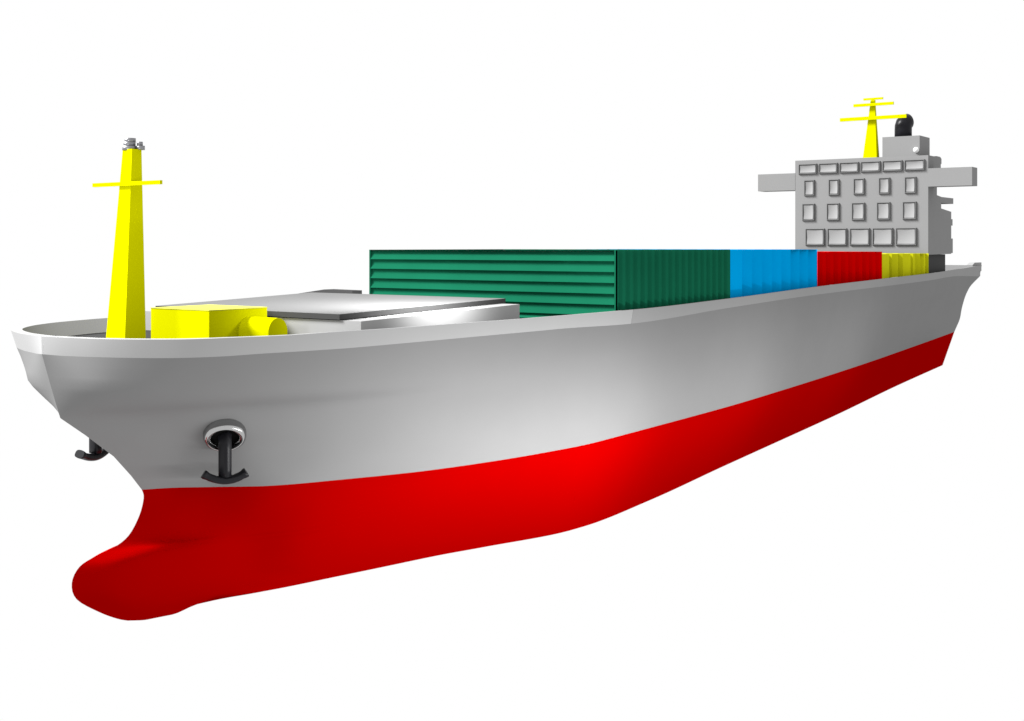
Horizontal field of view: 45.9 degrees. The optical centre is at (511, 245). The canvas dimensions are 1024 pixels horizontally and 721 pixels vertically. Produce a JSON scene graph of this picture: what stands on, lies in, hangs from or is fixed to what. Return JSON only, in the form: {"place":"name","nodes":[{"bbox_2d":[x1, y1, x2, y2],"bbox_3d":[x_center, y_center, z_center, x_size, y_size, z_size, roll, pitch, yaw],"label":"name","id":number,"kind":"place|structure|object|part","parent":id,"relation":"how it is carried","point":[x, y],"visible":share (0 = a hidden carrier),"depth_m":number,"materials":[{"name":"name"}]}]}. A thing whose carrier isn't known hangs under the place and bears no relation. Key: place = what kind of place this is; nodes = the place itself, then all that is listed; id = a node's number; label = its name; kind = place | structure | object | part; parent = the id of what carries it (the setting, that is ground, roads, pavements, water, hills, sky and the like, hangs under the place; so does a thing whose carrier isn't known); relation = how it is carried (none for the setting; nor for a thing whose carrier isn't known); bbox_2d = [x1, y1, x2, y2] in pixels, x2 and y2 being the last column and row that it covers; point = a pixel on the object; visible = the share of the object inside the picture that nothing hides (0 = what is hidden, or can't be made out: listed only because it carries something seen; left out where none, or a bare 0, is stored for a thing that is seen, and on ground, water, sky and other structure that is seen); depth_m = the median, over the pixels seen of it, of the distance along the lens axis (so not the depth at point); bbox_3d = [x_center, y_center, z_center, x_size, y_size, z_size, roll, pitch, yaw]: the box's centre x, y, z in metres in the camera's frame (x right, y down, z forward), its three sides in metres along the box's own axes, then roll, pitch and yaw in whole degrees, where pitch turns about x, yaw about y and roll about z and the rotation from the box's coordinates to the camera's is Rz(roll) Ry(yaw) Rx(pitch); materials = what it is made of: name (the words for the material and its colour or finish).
{"place":"outdoors","nodes":[
{"label":"outdoors","id":0,"kind":"place"},
{"bbox_2d":[11,97,981,620],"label":"cargo ship","id":1,"kind":"object","parent":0,"point":[373,431],"visible":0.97,"depth_m":66.65,"materials":[{"name":"grey paint"}]},
{"bbox_2d":[75,438,107,460],"bbox_3d":[-20.688,9.333,60.345,0.943,2.747,2.895,0,0,18],"label":"anchor","id":2,"kind":"object","parent":1,"relation":"hanging from","point":[96,452],"visible":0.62,"depth_m":60.10,"materials":[{"name":"black metal"}]},
{"bbox_2d":[201,431,248,483],"bbox_3d":[-14.126,10.333,59.533,2.338,2.747,0.886,0,0,-10],"label":"anchor","id":3,"kind":"object","parent":1,"relation":"hanging from","point":[225,476],"visible":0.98,"depth_m":59.23,"materials":[{"name":"black metal"}]},
{"bbox_2d":[369,249,729,317],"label":"shipping container","id":4,"kind":"object","parent":1,"relation":"on","point":[533,283],"visible":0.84,"depth_m":82.60,"materials":[{"name":"green metal"}]},
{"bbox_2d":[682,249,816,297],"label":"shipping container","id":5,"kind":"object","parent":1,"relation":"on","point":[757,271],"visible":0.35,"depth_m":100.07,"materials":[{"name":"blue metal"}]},
{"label":"window","id":6,"kind":"part","parent":1,"relation":"part of","materials":[{"name":"glass"}]},
{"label":"window","id":7,"kind":"part","parent":1,"relation":"part of","materials":[{"name":"glass"}]},
{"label":"window","id":8,"kind":"part","parent":1,"relation":"part of","materials":[{"name":"glass"}]},
{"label":"window","id":9,"kind":"part","parent":1,"relation":"part of","materials":[{"name":"glass"}]},
{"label":"window","id":10,"kind":"part","parent":1,"relation":"part of","materials":[{"name":"glass"}]},
{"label":"window","id":11,"kind":"part","parent":1,"relation":"part of","materials":[{"name":"glass"}]},
{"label":"window","id":12,"kind":"part","parent":1,"relation":"part of","materials":[{"name":"glass"}]},
{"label":"window","id":13,"kind":"part","parent":1,"relation":"part of","materials":[{"name":"glass"}]},
{"bbox_2d":[817,251,881,285],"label":"shipping container","id":14,"kind":"object","parent":1,"relation":"on","point":[837,267],"visible":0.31,"depth_m":116.28,"materials":[{"name":"red metal"}]},
{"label":"window","id":15,"kind":"part","parent":1,"relation":"part of","materials":[{"name":"glass"}]},
{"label":"window","id":16,"kind":"part","parent":1,"relation":"part of","materials":[{"name":"glass"}]},
{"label":"window","id":17,"kind":"part","parent":1,"relation":"part of","materials":[{"name":"glass"}]},
{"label":"window","id":18,"kind":"part","parent":1,"relation":"part of","materials":[{"name":"glass"}]},
{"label":"window","id":19,"kind":"part","parent":1,"relation":"part of","materials":[{"name":"glass"}]},
{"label":"window","id":20,"kind":"part","parent":1,"relation":"part of","materials":[{"name":"glass"}]},
{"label":"window","id":21,"kind":"part","parent":1,"relation":"part of","materials":[{"name":"glass"}]},
{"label":"window","id":22,"kind":"part","parent":1,"relation":"part of","materials":[{"name":"glass"}]},
{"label":"window","id":23,"kind":"part","parent":1,"relation":"part of","materials":[{"name":"glass"}]},
{"bbox_2d":[882,253,928,278],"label":"shipping container","id":24,"kind":"object","parent":1,"relation":"on","point":[900,264],"visible":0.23,"depth_m":133.45,"materials":[{"name":"yellow metal"}]},
{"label":"window","id":25,"kind":"part","parent":1,"relation":"part of","materials":[{"name":"glass"}]},
{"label":"window","id":26,"kind":"part","parent":1,"relation":"part of","materials":[{"name":"glass"}]},
{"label":"window","id":27,"kind":"part","parent":1,"relation":"part of","materials":[{"name":"glass"}]},
{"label":"window","id":28,"kind":"part","parent":1,"relation":"part of","materials":[{"name":"glass"}]},
{"bbox_2d":[0,0,1023,720],"label":"sky","id":29,"kind":"structure","parent":0,"point":[865,562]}
]}

